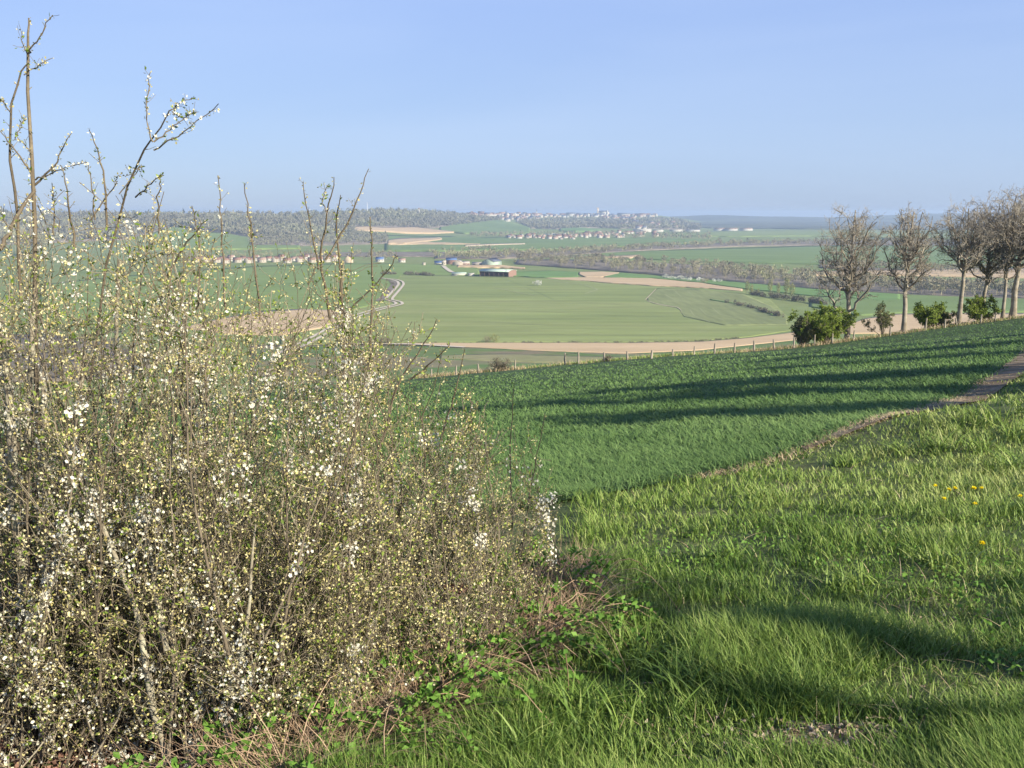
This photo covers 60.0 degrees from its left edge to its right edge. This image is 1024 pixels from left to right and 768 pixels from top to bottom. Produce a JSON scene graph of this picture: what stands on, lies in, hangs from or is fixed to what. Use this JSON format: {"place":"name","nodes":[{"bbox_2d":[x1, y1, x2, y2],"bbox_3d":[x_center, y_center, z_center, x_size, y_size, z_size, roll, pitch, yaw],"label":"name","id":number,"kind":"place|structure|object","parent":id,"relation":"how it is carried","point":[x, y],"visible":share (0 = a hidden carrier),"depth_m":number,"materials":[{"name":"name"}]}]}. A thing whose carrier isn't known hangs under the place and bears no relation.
{"place":"outdoors","nodes":[
{"label":"outdoors","id":0,"kind":"place"},
{"bbox_2d":[1,333,149,382],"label":"wood floor","id":1,"kind":"structure","parent":0,"point":[46,356],"depth_m":528.92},
{"bbox_2d":[150,226,299,249],"bbox_3d":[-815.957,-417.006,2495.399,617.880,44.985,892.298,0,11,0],"label":"hillside pasture","id":2,"kind":"structure","parent":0,"point":[237,242],"depth_m":2432.97,"materials":[{"name":"plant"}]},
{"bbox_2d":[0,211,489,244],"bbox_3d":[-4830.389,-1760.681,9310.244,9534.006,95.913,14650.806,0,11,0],"label":"wood floor","id":3,"kind":"structure","parent":0,"point":[136,235],"depth_m":2812.01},
{"bbox_2d":[0,207,501,243],"bbox_3d":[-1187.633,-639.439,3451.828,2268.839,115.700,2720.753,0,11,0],"label":"ridge wood","id":4,"kind":"object","parent":3,"relation":"on","point":[230,219],"visible":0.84,"depth_m":3028.14,"materials":[{"name":"plant"}]},
{"bbox_2d":[40,263,479,319],"bbox_3d":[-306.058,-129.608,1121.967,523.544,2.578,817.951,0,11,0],"label":"field","id":5,"kind":"structure","parent":0,"point":[362,280],"depth_m":1041.66,"materials":[{"name":"plant"}]},
{"bbox_2d":[187,309,351,335],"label":"ploughed field","id":6,"kind":"structure","parent":0,"point":[255,323],"depth_m":703.43,"materials":[{"name":"soil"}]},
{"bbox_2d":[250,231,386,245],"bbox_3d":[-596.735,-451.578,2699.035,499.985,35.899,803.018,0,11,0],"label":"wood floor","id":7,"kind":"structure","parent":0,"point":[302,243],"depth_m":2430.43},
{"bbox_2d":[248,225,388,244],"bbox_3d":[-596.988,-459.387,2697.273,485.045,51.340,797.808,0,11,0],"label":"ridge wood","id":8,"kind":"object","parent":7,"relation":"on","point":[282,237],"visible":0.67,"depth_m":2572.94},
{"bbox_2d":[280,278,404,354],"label":"farm track","id":9,"kind":"structure","parent":0,"point":[389,294],"depth_m":801.54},
{"bbox_2d":[376,280,396,300],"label":"track bank","id":10,"kind":"structure","parent":0,"point":[391,288],"depth_m":994.75,"materials":[{"name":"grey soil"}]},
{"bbox_2d":[355,226,453,233],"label":"tan field","id":11,"kind":"structure","parent":0,"point":[411,230],"depth_m":3285.17,"materials":[{"name":"soil"}]},
{"bbox_2d":[347,343,465,346],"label":"path","id":12,"kind":"structure","parent":0,"point":[424,344],"depth_m":582.61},
{"bbox_2d":[301,252,520,256],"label":"rough field","id":13,"kind":"structure","parent":0,"point":[412,254],"depth_m":1812.67,"materials":[{"name":"plant"}]},
{"bbox_2d":[387,237,441,243],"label":"tan field","id":14,"kind":"structure","parent":0,"point":[405,240],"depth_m":2686.91,"materials":[{"name":"soil"}]},
{"bbox_2d":[388,242,472,244],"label":"tan field","id":15,"kind":"structure","parent":0,"point":[445,243],"depth_m":2448.85,"materials":[{"name":"soil"}]},
{"bbox_2d":[440,220,529,234],"bbox_3d":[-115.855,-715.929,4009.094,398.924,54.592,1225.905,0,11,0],"label":"hillside pasture","id":16,"kind":"structure","parent":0,"point":[501,226],"depth_m":3863.14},
{"bbox_2d":[457,265,524,268],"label":"tan field","id":17,"kind":"structure","parent":0,"point":[494,266],"depth_m":1417.59,"materials":[{"name":"soil"}]},
{"bbox_2d":[465,243,524,246],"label":"tan field","id":18,"kind":"structure","parent":0,"point":[494,244],"depth_m":2359.73,"materials":[{"name":"soil"}]},
{"bbox_2d":[0,213,1023,767],"bbox_3d":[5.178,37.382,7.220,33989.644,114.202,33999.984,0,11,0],"label":"ground","id":19,"kind":"structure","parent":0,"point":[784,307],"depth_m":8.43,"materials":[{"name":"green plant"}]},
{"bbox_2d":[1,227,55,255],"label":"copse","id":20,"kind":"object","parent":19,"relation":"on","point":[41,236],"visible":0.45,"depth_m":1782.41,"materials":[{"name":"plant"}]},
{"bbox_2d":[4,330,149,378],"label":"scrub","id":21,"kind":"object","parent":19,"relation":"on","point":[56,348],"visible":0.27,"depth_m":534.27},
{"bbox_2d":[0,13,177,767],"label":"blackthorn shrub","id":22,"kind":"object","parent":19,"relation":"on","point":[12,453],"visible":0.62,"depth_m":3.79,"materials":[{"name":"brown plant"}]},
{"bbox_2d":[0,66,286,767],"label":"blackthorn shrub","id":23,"kind":"object","parent":19,"relation":"on","point":[154,516],"visible":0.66,"depth_m":3.65,"materials":[{"name":"green plant"}]},
{"bbox_2d":[158,250,197,266],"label":"copse","id":24,"kind":"object","parent":19,"relation":"on","point":[188,253],"visible":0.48,"depth_m":1503.24,"materials":[{"name":"plant"}]},
{"bbox_2d":[211,257,220,262],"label":"village house","id":25,"kind":"structure","parent":19,"relation":"on","point":[217,259],"depth_m":1559.28,"materials":[{"name":"white stone"}]},
{"bbox_2d":[221,257,229,263],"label":"village house","id":26,"kind":"structure","parent":19,"relation":"on","point":[227,259],"depth_m":1527.27,"materials":[{"name":"white stone"}]},
{"bbox_2d":[232,257,241,262],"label":"village house","id":27,"kind":"structure","parent":19,"relation":"on","point":[237,259],"depth_m":1559.70,"materials":[{"name":"white stone"}]},
{"bbox_2d":[14,169,474,767],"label":"blackthorn shrub","id":28,"kind":"object","parent":19,"relation":"on","point":[252,583],"visible":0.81,"depth_m":3.78,"materials":[{"name":"green plant"}]},
{"bbox_2d":[244,257,253,262],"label":"village house","id":29,"kind":"structure","parent":19,"relation":"on","point":[247,260],"depth_m":1536.04,"materials":[{"name":"white stone"}]},
{"bbox_2d":[257,257,266,262],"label":"village house","id":30,"kind":"structure","parent":19,"relation":"on","point":[261,259],"depth_m":1552.88,"materials":[{"name":"white stone"}]},
{"bbox_2d":[271,256,280,261],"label":"village house","id":31,"kind":"structure","parent":19,"relation":"on","point":[275,258],"depth_m":1560.89,"materials":[{"name":"white stone"}]},
{"bbox_2d":[0,558,568,767],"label":"leaf litter","id":32,"kind":"object","parent":19,"relation":"on","point":[54,762],"visible":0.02,"depth_m":3.92,"materials":[{"name":"plant"}]},
{"bbox_2d":[283,258,291,262],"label":"village house","id":33,"kind":"structure","parent":19,"relation":"on","point":[288,260],"depth_m":1531.87,"materials":[{"name":"white stone"}]},
{"bbox_2d":[183,248,394,259],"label":"village trees","id":34,"kind":"object","parent":19,"relation":"on","point":[377,253],"visible":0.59,"depth_m":1759.59,"materials":[{"name":"plant"}]},
{"bbox_2d":[295,256,303,261],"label":"village house","id":35,"kind":"structure","parent":19,"relation":"on","point":[298,258],"depth_m":1554.94,"materials":[{"name":"white stone"}]},
{"bbox_2d":[307,257,316,262],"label":"village house","id":36,"kind":"structure","parent":19,"relation":"on","point":[312,259],"depth_m":1543.31,"materials":[{"name":"white stone"}]},
{"bbox_2d":[22,531,672,767],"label":"dead stalks","id":37,"kind":"object","parent":19,"relation":"on","point":[378,703],"visible":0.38,"depth_m":3.79,"materials":[{"name":"plant"}]},
{"bbox_2d":[344,255,353,262],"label":"barn","id":38,"kind":"structure","parent":19,"relation":"on","point":[347,259],"depth_m":1541.47,"materials":[{"name":"white stone"}]},
{"bbox_2d":[375,257,383,261],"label":"village house","id":39,"kind":"structure","parent":19,"relation":"on","point":[379,259],"depth_m":1560.46,"materials":[{"name":"blue"}]},
{"bbox_2d":[211,258,566,750],"bbox_3d":[-0.615,0.543,4.742,1.925,2.486,2.930,0,11,0],"label":"blackthorn shrub","id":40,"kind":"object","parent":19,"relation":"on","point":[417,582],"visible":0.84,"depth_m":4.26,"materials":[{"name":"green plant"}]},
{"bbox_2d":[104,534,678,767],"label":"bramble","id":41,"kind":"object","parent":19,"relation":"on","point":[427,689],"visible":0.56,"depth_m":3.96,"materials":[{"name":"green plant"}]},
{"bbox_2d":[380,270,434,275],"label":"hedge","id":42,"kind":"object","parent":19,"relation":"on","point":[412,272],"visible":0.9,"depth_m":1242.82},
{"bbox_2d":[446,258,456,263],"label":"farm building","id":43,"kind":"structure","parent":19,"relation":"on","point":[450,260],"depth_m":1506.25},
{"bbox_2d":[444,583,469,619],"bbox_3d":[-0.333,1.406,4.700,0.121,0.846,0.296,-5,12,-26],"label":"withered stalk","id":44,"kind":"object","parent":19,"relation":"on","point":[452,587],"visible":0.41,"depth_m":4.52,"materials":[{"name":"plant"}]},
{"bbox_2d":[452,259,462,265],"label":"farm shed","id":45,"kind":"structure","parent":19,"relation":"on","point":[458,262],"depth_m":1461.90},
{"bbox_2d":[428,244,490,250],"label":"hedge","id":46,"kind":"object","parent":19,"relation":"on","point":[476,247],"visible":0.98,"depth_m":2104.94,"materials":[{"name":"plant"}]},
{"bbox_2d":[452,272,466,275],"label":"farm shed","id":47,"kind":"structure","parent":19,"relation":"on","point":[458,273],"depth_m":1230.71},
{"bbox_2d":[482,258,501,264],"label":"farm hangar","id":48,"kind":"structure","parent":19,"relation":"on","point":[494,261],"depth_m":1465.55,"materials":[{"name":"metal"}]},
{"bbox_2d":[487,356,511,370],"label":"bramble clump","id":49,"kind":"object","parent":19,"relation":"on","point":[497,363],"visible":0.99,"depth_m":107.55,"materials":[{"name":"plant"}]},
{"bbox_2d":[358,337,738,342],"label":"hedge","id":50,"kind":"object","parent":19,"relation":"on","point":[580,341],"visible":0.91,"depth_m":596.94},
{"bbox_2d":[552,557,621,595],"bbox_3d":[0.411,1.377,5.409,0.587,0.648,0.104,0,11,0],"label":"dry grass tuft","id":51,"kind":"object","parent":19,"relation":"on","point":[593,578],"visible":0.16,"depth_m":5.40,"materials":[{"name":"plant"}]},
{"bbox_2d":[469,230,711,238],"bbox_3d":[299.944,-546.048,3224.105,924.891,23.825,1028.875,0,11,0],"label":"village trees","id":52,"kind":"object","parent":19,"relation":"on","point":[611,231],"visible":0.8,"depth_m":3235.36,"materials":[{"name":"plant"}]},
{"bbox_2d":[597,208,608,214],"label":"cathedral","id":53,"kind":"structure","parent":19,"relation":"on","point":[605,212],"depth_m":6707.77,"materials":[{"name":"stone"}]},
{"bbox_2d":[633,229,650,231],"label":"warehouse","id":54,"kind":"structure","parent":19,"relation":"on","point":[637,230],"depth_m":3874.49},
{"bbox_2d":[412,314,1023,378],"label":"dry grass","id":55,"kind":"structure","parent":19,"relation":"on","point":[727,351],"depth_m":111.80,"materials":[{"name":"plant"}]},
{"bbox_2d":[415,315,1023,378],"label":"fence","id":56,"kind":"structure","parent":19,"relation":"on","point":[591,361],"depth_m":108.01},
{"bbox_2d":[429,446,1023,767],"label":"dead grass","id":57,"kind":"structure","parent":19,"relation":"on","point":[849,681],"depth_m":3.85,"materials":[{"name":"plant"}]},
{"bbox_2d":[725,228,737,230],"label":"distant house","id":58,"kind":"structure","parent":19,"relation":"on","point":[731,229],"depth_m":4343.72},
{"bbox_2d":[452,495,1023,767],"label":"ground weeds","id":59,"kind":"object","parent":19,"relation":"on","point":[1021,649],"visible":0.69,"depth_m":5.18,"materials":[{"name":"green plant"}]},
{"bbox_2d":[739,228,752,230],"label":"distant house","id":60,"kind":"structure","parent":19,"relation":"on","point":[745,229],"depth_m":4312.56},
{"bbox_2d":[724,299,785,316],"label":"hedge","id":61,"kind":"object","parent":19,"relation":"on","point":[765,310],"visible":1,"depth_m":784.19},
{"bbox_2d":[767,278,772,290],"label":"poplar tree","id":62,"kind":"object","parent":19,"relation":"on","point":[770,285],"visible":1,"depth_m":943.94,"materials":[{"name":"green plant"}]},
{"bbox_2d":[783,278,789,293],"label":"poplar tree","id":63,"kind":"object","parent":19,"relation":"on","point":[787,287],"visible":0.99,"depth_m":901.20,"materials":[{"name":"green plant"}]},
{"bbox_2d":[749,290,829,304],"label":"hedge","id":64,"kind":"object","parent":19,"relation":"on","point":[811,299],"visible":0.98,"depth_m":874.42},
{"bbox_2d":[789,282,795,298],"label":"poplar tree","id":65,"kind":"object","parent":19,"relation":"on","point":[790,290],"visible":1,"depth_m":892.15,"materials":[{"name":"green plant"}]},
{"bbox_2d":[789,314,817,344],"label":"hawthorn shrub","id":66,"kind":"object","parent":19,"relation":"on","point":[803,338],"visible":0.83,"depth_m":113.50,"materials":[{"name":"green plant"}]},
{"bbox_2d":[763,720,872,749],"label":"bare earth","id":67,"kind":"structure","parent":19,"relation":"on","point":[828,727],"depth_m":3.46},
{"bbox_2d":[566,600,1011,767],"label":"leaf litter","id":68,"kind":"object","parent":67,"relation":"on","point":[833,731],"visible":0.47,"depth_m":3.47,"materials":[{"name":"plant"}]},
{"bbox_2d":[787,301,859,342],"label":"hawthorn shrub","id":69,"kind":"object","parent":19,"relation":"on","point":[828,324],"visible":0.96,"depth_m":112.90,"materials":[{"name":"green plant"}]},
{"bbox_2d":[806,203,898,339],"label":"oak tree","id":70,"kind":"object","parent":19,"relation":"on","point":[849,268],"visible":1,"depth_m":114.64,"materials":[{"name":"brown plant"}]},
{"bbox_2d":[695,222,1018,229],"bbox_3d":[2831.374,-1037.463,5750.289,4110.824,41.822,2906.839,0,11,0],"label":"forest","id":71,"kind":"object","parent":19,"relation":"on","point":[791,225],"visible":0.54,"depth_m":5661.65,"materials":[{"name":"plant"}]},
{"bbox_2d":[861,301,894,335],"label":"hawthorn shrub","id":72,"kind":"object","parent":19,"relation":"on","point":[882,321],"visible":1,"depth_m":114.59,"materials":[{"name":"green plant"}]},
{"bbox_2d":[873,201,945,331],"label":"oak tree","id":73,"kind":"object","parent":19,"relation":"on","point":[908,259],"visible":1,"depth_m":112.69,"materials":[{"name":"brown plant"}]},
{"bbox_2d":[912,301,947,328],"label":"hawthorn shrub","id":74,"kind":"object","parent":19,"relation":"on","point":[921,314],"visible":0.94,"depth_m":115.46,"materials":[{"name":"green plant"}]},
{"bbox_2d":[932,310,956,325],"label":"hawthorn shrub","id":75,"kind":"object","parent":19,"relation":"on","point":[941,321],"visible":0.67,"depth_m":116.12,"materials":[{"name":"green plant"}]},
{"bbox_2d":[931,193,1006,323],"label":"oak tree","id":76,"kind":"object","parent":19,"relation":"on","point":[965,262],"visible":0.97,"depth_m":112.20,"materials":[{"name":"brown plant"}]},
{"bbox_2d":[957,293,1002,321],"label":"hawthorn shrub","id":77,"kind":"object","parent":19,"relation":"on","point":[977,306],"visible":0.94,"depth_m":115.36,"materials":[{"name":"green plant"}]},
{"bbox_2d":[960,202,1014,319],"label":"oak tree","id":78,"kind":"object","parent":19,"relation":"on","point":[987,273],"visible":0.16,"depth_m":116.86,"materials":[{"name":"brown plant"}]},
{"bbox_2d":[957,186,1023,318],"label":"oak tree","id":79,"kind":"object","parent":19,"relation":"on","point":[1013,311],"visible":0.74,"depth_m":111.52,"materials":[{"name":"brown plant"}]},
{"bbox_2d":[980,199,1023,318],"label":"oak tree","id":80,"kind":"object","parent":19,"relation":"on","point":[1006,266],"visible":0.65,"depth_m":112.39,"materials":[{"name":"brown plant"}]},
{"bbox_2d":[0,318,1023,578],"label":"crop field","id":81,"kind":"structure","parent":0,"point":[792,350],"depth_m":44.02,"materials":[{"name":"plant"}]},
{"bbox_2d":[676,378,994,479],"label":"dry grass","id":82,"kind":"structure","parent":81,"relation":"on","point":[794,451],"depth_m":11.84,"materials":[{"name":"plant"}]},
{"bbox_2d":[0,0,1023,216],"label":"sky","id":83,"kind":"structure","parent":0,"point":[782,108],"materials":[{"name":"blue"}]},
{"bbox_2d":[250,340,798,392],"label":"meadow","id":84,"kind":"structure","parent":0,"point":[468,365],"depth_m":533.00,"materials":[{"name":"plant"}]},
{"bbox_2d":[440,354,620,362],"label":"dry meadow","id":85,"kind":"structure","parent":0,"point":[527,358],"depth_m":532.07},
{"bbox_2d":[280,275,796,345],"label":"green field","id":86,"kind":"structure","parent":0,"point":[481,298],"depth_m":758.86,"materials":[{"name":"plant"}]},
{"bbox_2d":[489,333,499,341],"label":"bush","id":87,"kind":"object","parent":86,"relation":"on","point":[493,338],"visible":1,"depth_m":595.95,"materials":[{"name":"green plant"}]},
{"bbox_2d":[479,269,516,276],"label":"open barn","id":88,"kind":"structure","parent":86,"relation":"on","point":[503,272],"depth_m":1212.88,"materials":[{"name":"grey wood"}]},
{"bbox_2d":[500,271,577,277],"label":"green strip","id":89,"kind":"object","parent":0,"point":[551,274],"visible":0.77,"depth_m":1237.96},
{"bbox_2d":[385,235,709,251],"bbox_3d":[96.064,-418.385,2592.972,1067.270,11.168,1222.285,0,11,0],"label":"green field","id":90,"kind":"structure","parent":0,"point":[539,243],"depth_m":2549.22,"materials":[{"name":"plant"}]},
{"bbox_2d":[560,227,599,232],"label":"hillside pasture","id":91,"kind":"structure","parent":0,"point":[574,229],"depth_m":3972.26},
{"bbox_2d":[401,332,796,353],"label":"ploughed field","id":92,"kind":"structure","parent":0,"point":[620,348],"depth_m":580.44,"materials":[{"name":"soil"}]},
{"bbox_2d":[579,271,618,276],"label":"ploughed field","id":93,"kind":"structure","parent":0,"point":[594,274],"depth_m":1255.91,"materials":[{"name":"soil"}]},
{"bbox_2d":[523,218,699,229],"bbox_3d":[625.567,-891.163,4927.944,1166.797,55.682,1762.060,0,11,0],"label":"wood floor","id":94,"kind":"structure","parent":0,"point":[617,227],"depth_m":4303.05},
{"bbox_2d":[518,216,701,229],"bbox_3d":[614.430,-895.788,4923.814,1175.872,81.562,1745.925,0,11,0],"label":"hill wood","id":95,"kind":"object","parent":94,"relation":"on","point":[576,222],"visible":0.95,"depth_m":4624.35,"materials":[{"name":"plant"}]},
{"bbox_2d":[603,255,636,258],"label":"tan field","id":96,"kind":"structure","parent":0,"point":[628,256],"depth_m":1730.34,"materials":[{"name":"soil"}]},
{"bbox_2d":[548,277,742,291],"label":"ploughed field","id":97,"kind":"structure","parent":0,"point":[646,282],"depth_m":1096.47,"materials":[{"name":"soil"}]},
{"bbox_2d":[647,288,787,325],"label":"sparse field","id":98,"kind":"structure","parent":0,"point":[749,316],"depth_m":821.03,"materials":[{"name":"plant"}]},
{"bbox_2d":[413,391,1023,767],"bbox_3d":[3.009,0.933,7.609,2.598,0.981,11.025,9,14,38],"label":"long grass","id":99,"kind":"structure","parent":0,"point":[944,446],"depth_m":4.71,"materials":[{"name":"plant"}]},
{"bbox_2d":[435,240,1018,258],"bbox_3d":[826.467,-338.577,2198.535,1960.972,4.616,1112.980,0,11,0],"label":"wood floor","id":100,"kind":"structure","parent":0,"point":[688,246],"depth_m":2171.51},
{"bbox_2d":[432,237,981,257],"bbox_3d":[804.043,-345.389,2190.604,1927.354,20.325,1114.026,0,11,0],"label":"valley wood","id":101,"kind":"object","parent":100,"relation":"on","point":[475,252],"visible":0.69,"depth_m":1993.36,"materials":[{"name":"plant"}]},
{"bbox_2d":[604,273,899,299],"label":"green strip","id":102,"kind":"object","parent":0,"point":[809,291],"visible":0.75,"depth_m":1006.51,"materials":[{"name":"plant"}]},
{"bbox_2d":[662,274,721,281],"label":"hedge","id":103,"kind":"object","parent":102,"relation":"on","point":[680,277],"visible":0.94,"depth_m":1146.20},
{"bbox_2d":[515,259,1023,298],"bbox_3d":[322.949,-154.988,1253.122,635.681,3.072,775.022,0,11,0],"label":"ground","id":104,"kind":"structure","parent":0,"point":[599,266],"depth_m":1189.10,"materials":[{"name":"plant"}]},
{"bbox_2d":[513,252,1023,297],"bbox_3d":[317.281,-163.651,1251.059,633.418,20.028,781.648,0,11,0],"label":"riverside wood","id":105,"kind":"object","parent":104,"relation":"on","point":[808,275],"visible":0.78,"depth_m":1148.27,"materials":[{"name":"plant"}]},
{"bbox_2d":[570,245,1023,268],"bbox_3d":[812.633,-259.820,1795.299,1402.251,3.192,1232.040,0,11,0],"label":"green field","id":106,"kind":"structure","parent":0,"point":[805,255],"depth_m":1817.41,"materials":[{"name":"plant"}]},
{"bbox_2d":[665,231,993,239],"bbox_3d":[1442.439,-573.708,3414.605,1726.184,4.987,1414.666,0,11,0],"label":"yellow field","id":107,"kind":"structure","parent":0,"point":[761,233],"depth_m":3424.90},
{"bbox_2d":[820,265,885,269],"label":"wood floor","id":108,"kind":"structure","parent":0,"point":[838,268],"depth_m":1392.14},
{"bbox_2d":[818,258,1023,272],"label":"valley wood","id":109,"kind":"object","parent":108,"relation":"on","point":[876,264],"visible":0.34,"depth_m":1321.50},
{"bbox_2d":[801,267,1023,277],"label":"rough field","id":110,"kind":"structure","parent":0,"point":[945,273],"depth_m":1256.74,"materials":[{"name":"plant"}]},
{"bbox_2d":[802,350,1023,448],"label":"path","id":111,"kind":"structure","parent":0,"point":[1013,370],"depth_m":18.31,"materials":[{"name":"soil"}]},
{"bbox_2d":[810,294,1023,315],"bbox_3d":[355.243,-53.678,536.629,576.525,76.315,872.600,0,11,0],"label":"green field","id":112,"kind":"structure","parent":0,"point":[865,307],"depth_m":844.56,"materials":[{"name":"plant"}]},
{"bbox_2d":[841,313,1023,333],"bbox_3d":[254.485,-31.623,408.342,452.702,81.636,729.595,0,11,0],"label":"tan field","id":113,"kind":"structure","parent":0,"point":[912,323],"depth_m":692.76,"materials":[{"name":"soil"}]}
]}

